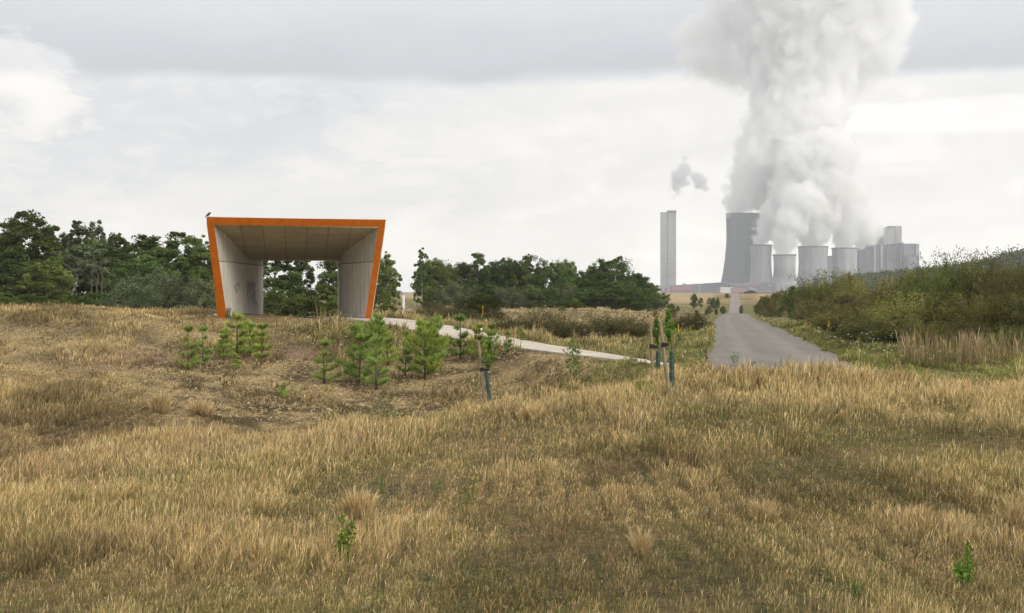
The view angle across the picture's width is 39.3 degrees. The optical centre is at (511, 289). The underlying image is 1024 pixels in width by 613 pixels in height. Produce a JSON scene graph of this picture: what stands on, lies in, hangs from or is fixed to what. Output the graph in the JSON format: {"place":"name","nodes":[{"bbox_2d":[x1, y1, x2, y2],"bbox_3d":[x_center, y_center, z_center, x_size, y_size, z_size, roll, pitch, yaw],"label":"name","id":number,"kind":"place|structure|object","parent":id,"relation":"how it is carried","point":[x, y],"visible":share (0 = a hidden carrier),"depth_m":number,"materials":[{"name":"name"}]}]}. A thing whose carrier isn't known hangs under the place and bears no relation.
{"place":"outdoors","nodes":[
{"label":"outdoors","id":0,"kind":"place"},
{"bbox_2d":[142,348,598,423],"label":"dry grass","id":1,"kind":"structure","parent":0,"point":[278,409],"depth_m":47.52,"materials":[{"name":"plant"}]},
{"bbox_2d":[306,316,678,365],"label":"path","id":2,"kind":"structure","parent":0,"point":[528,345],"depth_m":55.53,"materials":[{"name":"concrete"}]},
{"bbox_2d":[0,292,1023,612],"bbox_3d":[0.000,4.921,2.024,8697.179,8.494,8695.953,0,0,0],"label":"ground","id":3,"kind":"structure","parent":0,"point":[682,300],"depth_m":23.36,"materials":[{"name":"brown soil"}]},
{"bbox_2d":[0,245,51,300],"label":"tree","id":4,"kind":"object","parent":3,"relation":"on","point":[14,272],"visible":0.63,"depth_m":129.22,"materials":[{"name":"green plant"}]},
{"bbox_2d":[0,293,59,305],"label":"shrub","id":5,"kind":"object","parent":3,"relation":"on","point":[28,298],"visible":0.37,"depth_m":107.35,"materials":[{"name":"green plant"}]},
{"bbox_2d":[0,209,66,296],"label":"tree","id":6,"kind":"object","parent":3,"relation":"on","point":[16,232],"visible":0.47,"depth_m":136.90,"materials":[{"name":"green plant"}]},
{"bbox_2d":[14,256,75,300],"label":"tree","id":7,"kind":"object","parent":3,"relation":"on","point":[36,272],"visible":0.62,"depth_m":123.09,"materials":[{"name":"green plant"}]},
{"bbox_2d":[27,224,65,285],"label":"tree","id":8,"kind":"object","parent":3,"relation":"on","point":[51,237],"visible":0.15,"depth_m":139.73,"materials":[{"name":"green plant"}]},
{"bbox_2d":[54,220,90,300],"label":"tree","id":9,"kind":"object","parent":3,"relation":"on","point":[68,241],"visible":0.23,"depth_m":142.40,"materials":[{"name":"green plant"}]},
{"bbox_2d":[42,239,122,295],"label":"tree","id":10,"kind":"object","parent":3,"relation":"on","point":[100,245],"visible":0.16,"depth_m":133.10,"materials":[{"name":"green plant"}]},
{"bbox_2d":[61,244,120,294],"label":"tree","id":11,"kind":"object","parent":3,"relation":"on","point":[82,254],"visible":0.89,"depth_m":129.17,"materials":[{"name":"green plant"}]},
{"bbox_2d":[77,220,115,286],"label":"tree","id":12,"kind":"object","parent":3,"relation":"on","point":[97,231],"visible":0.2,"depth_m":140.66,"materials":[{"name":"green plant"}]},
{"bbox_2d":[74,243,142,308],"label":"tree","id":13,"kind":"object","parent":3,"relation":"on","point":[122,254],"visible":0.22,"depth_m":133.20,"materials":[{"name":"green plant"}]},
{"bbox_2d":[102,249,164,307],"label":"tree","id":14,"kind":"object","parent":3,"relation":"on","point":[141,262],"visible":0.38,"depth_m":129.16,"materials":[{"name":"green plant"}]},
{"bbox_2d":[99,267,179,309],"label":"shrub","id":15,"kind":"object","parent":3,"relation":"on","point":[118,298],"visible":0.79,"depth_m":105.35,"materials":[{"name":"green plant"}]},
{"bbox_2d":[135,262,179,308],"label":"shrub","id":16,"kind":"object","parent":3,"relation":"on","point":[159,275],"visible":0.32,"depth_m":113.61,"materials":[{"name":"green plant"}]},
{"bbox_2d":[143,390,175,413],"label":"tussock","id":17,"kind":"object","parent":3,"relation":"on","point":[157,403],"visible":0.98,"depth_m":40.25,"materials":[{"name":"beige plant"}]},
{"bbox_2d":[136,231,212,297],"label":"tree","id":18,"kind":"object","parent":3,"relation":"on","point":[171,250],"visible":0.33,"depth_m":135.60,"materials":[{"name":"green plant"}]},
{"bbox_2d":[153,266,212,309],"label":"shrub","id":19,"kind":"object","parent":3,"relation":"on","point":[170,293],"visible":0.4,"depth_m":107.34,"materials":[{"name":"green plant"}]},
{"bbox_2d":[162,258,210,306],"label":"tree","id":20,"kind":"object","parent":3,"relation":"on","point":[183,265],"visible":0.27,"depth_m":127.64,"materials":[{"name":"green plant"}]},
{"bbox_2d":[173,324,202,369],"bbox_3d":[-11.401,2.076,50.618,0.919,1.761,1.094,0,0,41],"label":"young pine","id":21,"kind":"object","parent":3,"relation":"on","point":[188,346],"visible":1,"depth_m":50.61,"materials":[{"name":"green plant"}]},
{"bbox_2d":[176,273,216,309],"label":"shrub","id":22,"kind":"object","parent":3,"relation":"on","point":[198,298],"visible":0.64,"depth_m":105.54,"materials":[{"name":"green plant"}]},
{"bbox_2d":[186,396,216,416],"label":"tussock","id":23,"kind":"object","parent":3,"relation":"on","point":[205,409],"visible":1,"depth_m":40.43,"materials":[{"name":"beige plant"}]},
{"bbox_2d":[213,328,236,358],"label":"young pine","id":24,"kind":"object","parent":3,"relation":"on","point":[221,343],"visible":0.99,"depth_m":54.13,"materials":[{"name":"green plant"}]},
{"bbox_2d":[224,312,251,354],"bbox_3d":[-10.615,1.769,55.272,1.265,1.869,1.234,0,0,-12],"label":"young pine","id":25,"kind":"object","parent":3,"relation":"on","point":[236,317],"visible":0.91,"depth_m":55.17,"materials":[{"name":"green plant"}]},
{"bbox_2d":[250,322,273,359],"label":"young pine","id":26,"kind":"object","parent":3,"relation":"on","point":[257,347],"visible":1,"depth_m":54.31,"materials":[{"name":"green plant"}]},
{"bbox_2d":[263,287,299,315],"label":"shrub","id":27,"kind":"object","parent":3,"relation":"on","point":[270,302],"visible":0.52,"depth_m":111.39,"materials":[{"name":"green plant"}]},
{"bbox_2d":[263,261,305,305],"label":"tree","id":28,"kind":"object","parent":3,"relation":"on","point":[287,283],"visible":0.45,"depth_m":134.78,"materials":[{"name":"green plant"}]},
{"bbox_2d":[206,217,385,317],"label":"shelter","id":29,"kind":"object","parent":3,"relation":"on","point":[242,249],"visible":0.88,"depth_m":71.85,"materials":[{"name":"concrete"}]},
{"bbox_2d":[283,261,317,312],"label":"tree","id":30,"kind":"object","parent":3,"relation":"on","point":[301,266],"visible":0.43,"depth_m":141.54,"materials":[{"name":"green plant"}]},
{"bbox_2d":[274,291,332,317],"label":"shrub","id":31,"kind":"object","parent":3,"relation":"on","point":[306,301],"visible":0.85,"depth_m":105.79,"materials":[{"name":"green plant"}]},
{"bbox_2d":[301,284,337,315],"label":"shrub","id":32,"kind":"object","parent":3,"relation":"on","point":[328,296],"visible":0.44,"depth_m":109.53,"materials":[{"name":"green plant"}]},
{"bbox_2d":[315,261,337,306],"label":"tree","id":33,"kind":"object","parent":3,"relation":"on","point":[329,275],"visible":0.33,"depth_m":137.43,"materials":[{"name":"green plant"}]},
{"bbox_2d":[310,338,343,383],"bbox_3d":[-6.364,2.503,49.401,1.179,1.674,1.403,0,0,-1],"label":"young pine","id":34,"kind":"object","parent":3,"relation":"on","point":[323,359],"visible":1,"depth_m":49.39,"materials":[{"name":"green plant"}]},
{"bbox_2d":[334,514,356,561],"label":"birch seedling","id":35,"kind":"object","parent":3,"relation":"on","point":[343,537],"visible":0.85,"depth_m":12.61,"materials":[{"name":"green plant"}]},
{"bbox_2d":[333,321,384,382],"bbox_3d":[-5.239,2.184,49.688,1.891,2.320,1.540,0,0,35],"label":"young pine","id":36,"kind":"object","parent":3,"relation":"on","point":[362,336],"visible":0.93,"depth_m":49.56,"materials":[{"name":"green plant"}]},
{"bbox_2d":[338,482,379,518],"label":"tussock","id":37,"kind":"object","parent":3,"relation":"on","point":[362,503],"visible":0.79,"depth_m":16.94,"materials":[{"name":"beige plant"}]},
{"bbox_2d":[357,333,392,389],"bbox_3d":[-4.533,2.489,48.389,1.240,1.997,1.042,0,0,13],"label":"young pine","id":38,"kind":"object","parent":3,"relation":"on","point":[371,359],"visible":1,"depth_m":48.27,"materials":[{"name":"green plant"}]},
{"bbox_2d":[363,312,388,349],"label":"young pine","id":39,"kind":"object","parent":3,"relation":"on","point":[379,322],"visible":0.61,"depth_m":56.85,"materials":[{"name":"green plant"}]},
{"bbox_2d":[374,251,402,308],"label":"tree","id":40,"kind":"object","parent":3,"relation":"on","point":[386,292],"visible":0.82,"depth_m":133.67,"materials":[{"name":"green plant"}]},
{"bbox_2d":[377,330,399,365],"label":"young pine","id":41,"kind":"object","parent":3,"relation":"on","point":[385,345],"visible":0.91,"depth_m":53.46,"materials":[{"name":"green plant"}]},
{"bbox_2d":[411,248,432,308],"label":"tree","id":42,"kind":"object","parent":3,"relation":"on","point":[421,264],"visible":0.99,"depth_m":195.70,"materials":[{"name":"green plant"}]},
{"bbox_2d":[400,316,450,379],"bbox_3d":[-2.975,2.083,49.892,1.795,2.363,1.891,0,0,6],"label":"young pine","id":43,"kind":"object","parent":3,"relation":"on","point":[426,331],"visible":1,"depth_m":49.81,"materials":[{"name":"green plant"}]},
{"bbox_2d":[410,257,465,298],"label":"tree","id":44,"kind":"object","parent":3,"relation":"on","point":[440,271],"visible":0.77,"depth_m":203.41,"materials":[{"name":"green plant"}]},
{"bbox_2d":[408,301,491,318],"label":"bush","id":45,"kind":"object","parent":3,"relation":"on","point":[464,312],"visible":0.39,"depth_m":103.60,"materials":[{"name":"green plant"}]},
{"bbox_2d":[431,283,473,306],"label":"shrub","id":46,"kind":"object","parent":3,"relation":"on","point":[456,290],"visible":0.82,"depth_m":175.07,"materials":[{"name":"green plant"}]},
{"bbox_2d":[435,262,480,300],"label":"tree","id":47,"kind":"object","parent":3,"relation":"on","point":[464,270],"visible":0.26,"depth_m":206.89,"materials":[{"name":"green plant"}]},
{"bbox_2d":[447,313,474,358],"bbox_3d":[-1.959,1.778,53.395,1.196,1.835,1.005,0,0,9],"label":"young pine","id":48,"kind":"object","parent":3,"relation":"on","point":[460,317],"visible":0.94,"depth_m":53.39,"materials":[{"name":"green plant"}]},
{"bbox_2d":[451,293,505,315],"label":"bush","id":49,"kind":"object","parent":3,"relation":"on","point":[485,300],"visible":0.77,"depth_m":111.26,"materials":[{"name":"green plant"}]},
{"bbox_2d":[465,252,492,292],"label":"tree","id":50,"kind":"object","parent":3,"relation":"on","point":[480,260],"visible":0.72,"depth_m":203.16,"materials":[{"name":"green plant"}]},
{"bbox_2d":[480,336,497,401],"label":"guarded sapling","id":51,"kind":"object","parent":3,"relation":"on","point":[489,342],"visible":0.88,"depth_m":42.19,"materials":[{"name":"green plant"}]},
{"bbox_2d":[0,345,1023,612],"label":"dry grass","id":52,"kind":"structure","parent":3,"relation":"on","point":[44,521],"depth_m":16.02,"materials":[{"name":"beige plant"}]},
{"bbox_2d":[0,300,1023,475],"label":"meadow grass","id":53,"kind":"structure","parent":3,"relation":"on","point":[335,327],"depth_m":40.76,"materials":[{"name":"beige plant"}]},
{"bbox_2d":[493,257,530,302],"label":"tree","id":54,"kind":"object","parent":3,"relation":"on","point":[514,265],"visible":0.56,"depth_m":203.54,"materials":[{"name":"green plant"}]},
{"bbox_2d":[495,283,531,308],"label":"shrub","id":55,"kind":"object","parent":3,"relation":"on","point":[509,296],"visible":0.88,"depth_m":179.10,"materials":[{"name":"green plant"}]},
{"bbox_2d":[484,312,547,331],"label":"bush","id":56,"kind":"object","parent":3,"relation":"on","point":[510,324],"visible":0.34,"depth_m":77.47,"materials":[{"name":"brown plant"}]},
{"bbox_2d":[509,254,542,307],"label":"tree","id":57,"kind":"object","parent":3,"relation":"on","point":[526,271],"visible":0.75,"depth_m":202.36,"materials":[{"name":"green plant"}]},
{"bbox_2d":[528,287,565,308],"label":"shrub","id":58,"kind":"object","parent":3,"relation":"on","point":[541,297],"visible":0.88,"depth_m":177.25,"materials":[{"name":"green plant"}]},
{"bbox_2d":[527,258,575,300],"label":"tree","id":59,"kind":"object","parent":3,"relation":"on","point":[559,270],"visible":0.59,"depth_m":202.23,"materials":[{"name":"green plant"}]},
{"bbox_2d":[532,311,595,338],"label":"bush","id":60,"kind":"object","parent":3,"relation":"on","point":[561,330],"visible":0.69,"depth_m":75.62,"materials":[{"name":"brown plant"}]},
{"bbox_2d":[565,287,601,308],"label":"shrub","id":61,"kind":"object","parent":3,"relation":"on","point":[584,294],"visible":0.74,"depth_m":178.96,"materials":[{"name":"green plant"}]},
{"bbox_2d":[584,256,642,309],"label":"tree","id":62,"kind":"object","parent":3,"relation":"on","point":[607,272],"visible":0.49,"depth_m":202.32,"materials":[{"name":"green plant"}]},
{"bbox_2d":[583,310,653,338],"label":"bush","id":63,"kind":"object","parent":3,"relation":"on","point":[611,327],"visible":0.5,"depth_m":77.35,"materials":[{"name":"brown plant"}]},
{"bbox_2d":[583,279,654,309],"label":"shrub","id":64,"kind":"object","parent":3,"relation":"on","point":[609,297],"visible":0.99,"depth_m":176.76,"materials":[{"name":"green plant"}]},
{"bbox_2d":[615,317,657,337],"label":"bush","id":65,"kind":"object","parent":3,"relation":"on","point":[635,331],"visible":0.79,"depth_m":75.69,"materials":[{"name":"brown plant"}]},
{"bbox_2d":[624,526,653,558],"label":"tussock","id":66,"kind":"object","parent":3,"relation":"on","point":[639,544],"visible":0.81,"depth_m":12.12,"materials":[{"name":"beige plant"}]},
{"bbox_2d":[660,210,675,291],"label":"chimney","id":67,"kind":"object","parent":3,"relation":"on","point":[667,248],"visible":0.92,"depth_m":3599.20,"materials":[{"name":"concrete"}]},
{"bbox_2d":[661,306,675,391],"bbox_3d":[3.867,1.607,35.577,0.406,2.377,0.420,0,0,0],"label":"guarded sapling","id":68,"kind":"object","parent":3,"relation":"on","point":[667,319],"visible":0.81,"depth_m":35.54,"materials":[{"name":"green plant"}]},
{"bbox_2d":[674,308,712,330],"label":"bush","id":69,"kind":"object","parent":3,"relation":"on","point":[694,321],"visible":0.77,"depth_m":83.67,"materials":[{"name":"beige plant"}]},
{"bbox_2d":[721,213,760,282],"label":"cooling tower","id":70,"kind":"structure","parent":3,"relation":"on","point":[742,232],"depth_m":3561.09,"materials":[{"name":"concrete"}]},
{"bbox_2d":[725,282,771,290],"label":"works hall","id":71,"kind":"structure","parent":3,"relation":"on","point":[758,286],"depth_m":3250.00,"materials":[{"name":"metal"}]},
{"bbox_2d":[749,244,772,282],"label":"cooling tower","id":72,"kind":"structure","parent":3,"relation":"on","point":[761,268],"depth_m":3477.72,"materials":[{"name":"concrete"}]},
{"bbox_2d":[741,497,784,523],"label":"tussock","id":73,"kind":"object","parent":3,"relation":"on","point":[764,508],"visible":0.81,"depth_m":14.53,"materials":[{"name":"beige plant"}]},
{"bbox_2d":[772,254,797,290],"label":"cooling tower","id":74,"kind":"structure","parent":3,"relation":"on","point":[784,266],"depth_m":3277.51,"materials":[{"name":"concrete"}]},
{"bbox_2d":[783,276,834,309],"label":"bush","id":75,"kind":"object","parent":3,"relation":"on","point":[796,294],"visible":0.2,"depth_m":111.73,"materials":[{"name":"green plant"}]},
{"bbox_2d":[797,246,829,287],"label":"cooling tower","id":76,"kind":"structure","parent":3,"relation":"on","point":[813,260],"depth_m":3390.12,"materials":[{"name":"concrete"}]},
{"bbox_2d":[791,295,837,322],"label":"bush","id":77,"kind":"object","parent":3,"relation":"on","point":[811,307],"visible":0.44,"depth_m":85.71,"materials":[{"name":"green plant"}]},
{"bbox_2d":[796,304,859,331],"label":"bush","id":78,"kind":"object","parent":3,"relation":"on","point":[820,321],"visible":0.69,"depth_m":69.61,"materials":[{"name":"green plant"}]},
{"bbox_2d":[801,267,861,307],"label":"bush","id":79,"kind":"object","parent":3,"relation":"on","point":[816,295],"visible":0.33,"depth_m":103.62,"materials":[{"name":"green plant"}]},
{"bbox_2d":[820,271,863,305],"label":"bush","id":80,"kind":"object","parent":3,"relation":"on","point":[849,281],"visible":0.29,"depth_m":97.88,"materials":[{"name":"green plant"}]},
{"bbox_2d":[821,290,865,319],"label":"bush","id":81,"kind":"object","parent":3,"relation":"on","point":[838,300],"visible":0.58,"depth_m":79.84,"materials":[{"name":"green plant"}]},
{"bbox_2d":[830,247,857,284],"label":"cooling tower","id":82,"kind":"structure","parent":3,"relation":"on","point":[844,258],"depth_m":3424.45,"materials":[{"name":"concrete"}]},
{"bbox_2d":[857,244,882,273],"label":"boiler house","id":83,"kind":"structure","parent":3,"relation":"on","point":[869,257],"depth_m":3640.00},
{"bbox_2d":[832,312,914,342],"bbox_3d":[13.629,1.447,54.092,3.248,1.222,3.306,0,0,-18],"label":"bush","id":84,"kind":"object","parent":3,"relation":"on","point":[853,331],"visible":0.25,"depth_m":53.87,"materials":[{"name":"green plant"}]},
{"bbox_2d":[856,323,901,344],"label":"bush","id":85,"kind":"object","parent":3,"relation":"on","point":[872,334],"visible":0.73,"depth_m":51.72,"materials":[{"name":"green plant"}]},
{"bbox_2d":[853,270,919,308],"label":"bush","id":86,"kind":"object","parent":3,"relation":"on","point":[875,293],"visible":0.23,"depth_m":77.86,"materials":[{"name":"green plant"}]},
{"bbox_2d":[875,226,901,244],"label":"boiler house","id":87,"kind":"structure","parent":3,"relation":"on","point":[888,235],"depth_m":3758.00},
{"bbox_2d":[849,295,928,325],"bbox_3d":[15.857,1.056,60.044,3.691,1.640,3.561,0,0,37],"label":"bush","id":88,"kind":"object","parent":3,"relation":"on","point":[868,308],"visible":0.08,"depth_m":59.90,"materials":[{"name":"green plant"}]},
{"bbox_2d":[883,242,903,271],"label":"boiler house","id":89,"kind":"structure","parent":3,"relation":"on","point":[892,257],"depth_m":3635.00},
{"bbox_2d":[863,311,930,343],"bbox_3d":[13.953,1.423,51.964,2.566,1.302,2.319,0,0,-1],"label":"bush","id":90,"kind":"object","parent":3,"relation":"on","point":[894,319],"visible":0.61,"depth_m":51.79,"materials":[{"name":"green plant"}]},
{"bbox_2d":[902,244,918,269],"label":"boiler house","id":91,"kind":"structure","parent":3,"relation":"on","point":[910,252],"depth_m":3615.00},
{"bbox_2d":[865,288,964,329],"bbox_3d":[15.823,0.976,55.953,3.881,2.146,3.764,0,0,3],"label":"bush","id":92,"kind":"object","parent":3,"relation":"on","point":[911,309],"visible":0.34,"depth_m":55.72,"materials":[{"name":"green plant"}]},
{"bbox_2d":[882,314,957,346],"bbox_3d":[14.534,1.498,51.024,2.689,1.225,2.594,0,0,24],"label":"bush","id":93,"kind":"object","parent":3,"relation":"on","point":[924,328],"visible":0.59,"depth_m":50.69,"materials":[{"name":"green plant"}]},
{"bbox_2d":[892,260,969,315],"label":"bush","id":94,"kind":"object","parent":3,"relation":"on","point":[911,287],"visible":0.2,"depth_m":69.85,"materials":[{"name":"green plant"}]},
{"bbox_2d":[914,291,974,330],"bbox_3d":[16.671,1.054,55.036,2.666,1.948,2.950,0,0,34],"label":"bush","id":95,"kind":"object","parent":3,"relation":"on","point":[942,302],"visible":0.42,"depth_m":54.69,"materials":[{"name":"green plant"}]},
{"bbox_2d":[915,249,996,316],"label":"bush","id":96,"kind":"object","parent":3,"relation":"on","point":[947,280],"visible":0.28,"depth_m":65.74,"materials":[{"name":"green plant"}]},
{"bbox_2d":[927,316,995,342],"bbox_3d":[15.998,1.490,51.038,2.566,1.136,2.602,0,0,3],"label":"bush","id":97,"kind":"object","parent":3,"relation":"on","point":[961,327],"visible":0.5,"depth_m":50.69,"materials":[{"name":"green plant"}]},
{"bbox_2d":[951,541,975,588],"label":"birch seedling","id":98,"kind":"object","parent":3,"relation":"on","point":[959,572],"visible":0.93,"depth_m":10.57,"materials":[{"name":"green plant"}]},
{"bbox_2d":[931,291,1021,338],"bbox_3d":[17.613,1.004,54.042,3.478,1.972,3.586,0,0,-31],"label":"bush","id":99,"kind":"object","parent":3,"relation":"on","point":[977,314],"visible":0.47,"depth_m":53.48,"materials":[{"name":"green plant"}]},
{"bbox_2d":[934,245,1023,310],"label":"bush","id":100,"kind":"object","parent":3,"relation":"on","point":[994,266],"visible":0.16,"depth_m":65.39,"materials":[{"name":"green plant"}]},
{"bbox_2d":[957,251,1023,310],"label":"bush","id":101,"kind":"object","parent":3,"relation":"on","point":[1012,280],"visible":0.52,"depth_m":63.55,"materials":[{"name":"green plant"}]},
{"bbox_2d":[978,293,1023,337],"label":"bush","id":102,"kind":"object","parent":3,"relation":"on","point":[1010,306],"visible":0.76,"depth_m":52.75,"materials":[{"name":"green plant"}]},
{"bbox_2d":[983,323,1023,349],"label":"bush","id":103,"kind":"object","parent":3,"relation":"on","point":[1006,332],"visible":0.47,"depth_m":48.81,"materials":[{"name":"green plant"}]},
{"bbox_2d":[993,489,1023,531],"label":"tussock","id":104,"kind":"object","parent":3,"relation":"on","point":[1015,514],"visible":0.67,"depth_m":13.71,"materials":[{"name":"beige plant"}]},
{"bbox_2d":[0,0,1023,291],"label":"sky","id":105,"kind":"structure","parent":0,"point":[551,130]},
{"bbox_2d":[707,314,864,372],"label":"road","id":106,"kind":"structure","parent":0,"point":[748,337],"depth_m":55.10,"materials":[{"name":"grey asphalt"}]},
{"bbox_2d":[863,254,1023,289],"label":"hills","id":107,"kind":"structure","parent":0,"point":[966,271],"depth_m":1038.42,"materials":[{"name":"green plant"}]},
{"bbox_2d":[821,244,1023,290],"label":"forest","id":108,"kind":"object","parent":107,"relation":"on","point":[900,272],"visible":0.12,"depth_m":1052.99,"materials":[{"name":"green plant"}]},
{"bbox_2d":[895,324,1023,367],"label":"tall grass","id":109,"kind":"structure","parent":0,"point":[961,349],"depth_m":43.69,"materials":[{"name":"beige plant"}]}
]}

